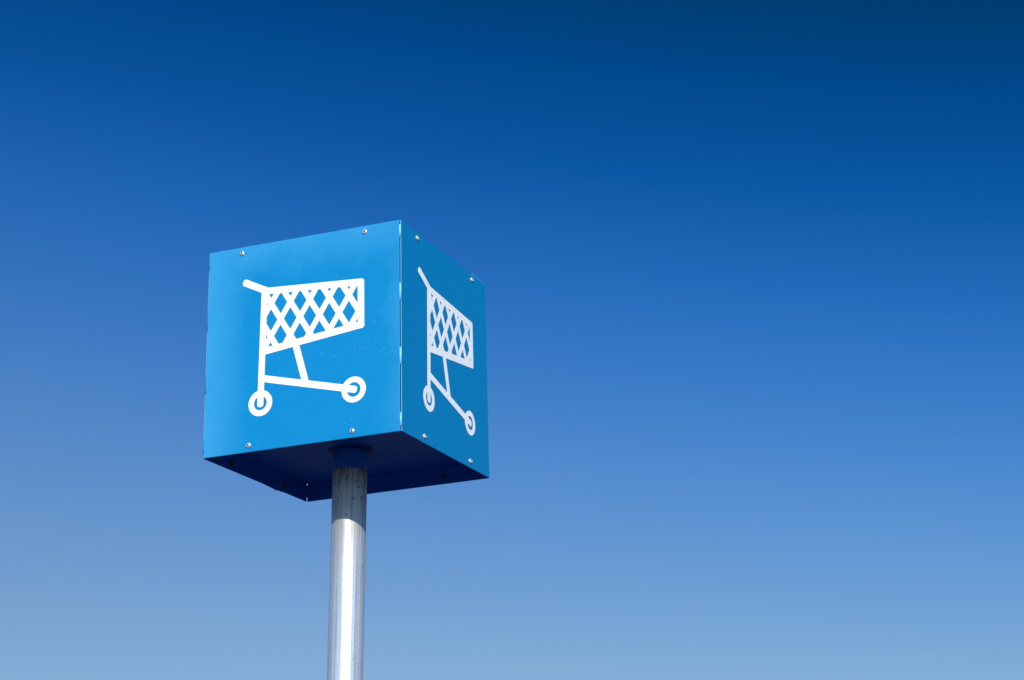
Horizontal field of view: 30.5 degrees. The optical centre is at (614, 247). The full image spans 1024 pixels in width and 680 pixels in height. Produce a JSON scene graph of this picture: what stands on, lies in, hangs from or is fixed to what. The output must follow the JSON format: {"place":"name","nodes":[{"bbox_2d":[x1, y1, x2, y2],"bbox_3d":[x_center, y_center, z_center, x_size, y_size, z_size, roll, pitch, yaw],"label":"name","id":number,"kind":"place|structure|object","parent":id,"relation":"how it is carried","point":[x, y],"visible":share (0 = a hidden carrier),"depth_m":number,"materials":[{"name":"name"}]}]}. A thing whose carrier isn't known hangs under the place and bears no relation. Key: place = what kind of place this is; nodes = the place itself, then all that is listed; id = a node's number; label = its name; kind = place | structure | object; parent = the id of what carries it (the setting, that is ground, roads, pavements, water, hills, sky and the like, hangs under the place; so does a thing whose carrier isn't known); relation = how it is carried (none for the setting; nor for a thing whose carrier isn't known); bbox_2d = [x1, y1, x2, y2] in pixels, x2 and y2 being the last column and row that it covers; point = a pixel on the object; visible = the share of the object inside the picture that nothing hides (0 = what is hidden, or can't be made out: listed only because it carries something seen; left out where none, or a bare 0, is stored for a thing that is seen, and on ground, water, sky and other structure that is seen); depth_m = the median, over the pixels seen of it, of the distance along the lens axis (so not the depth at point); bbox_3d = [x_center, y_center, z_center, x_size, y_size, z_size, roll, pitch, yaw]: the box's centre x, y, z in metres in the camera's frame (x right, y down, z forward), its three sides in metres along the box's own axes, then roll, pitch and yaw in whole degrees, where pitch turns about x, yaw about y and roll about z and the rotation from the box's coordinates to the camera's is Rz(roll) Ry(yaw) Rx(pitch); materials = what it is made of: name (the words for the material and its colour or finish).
{"place":"outdoors","nodes":[
{"label":"outdoors","id":0,"kind":"place"},
{"bbox_2d":[0,0,1023,679],"label":"sky","id":1,"kind":"structure","parent":0,"point":[751,272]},
{"label":"ground","id":2,"kind":"structure","parent":0,"visible":0},
{"bbox_2d":[203,220,488,679],"bbox_3d":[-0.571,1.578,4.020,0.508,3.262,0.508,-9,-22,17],"label":"trolley park sign","id":3,"kind":"object","parent":2,"relation":"on","point":[346,371],"visible":1,"depth_m":4.32,"materials":[{"name":"metal"}]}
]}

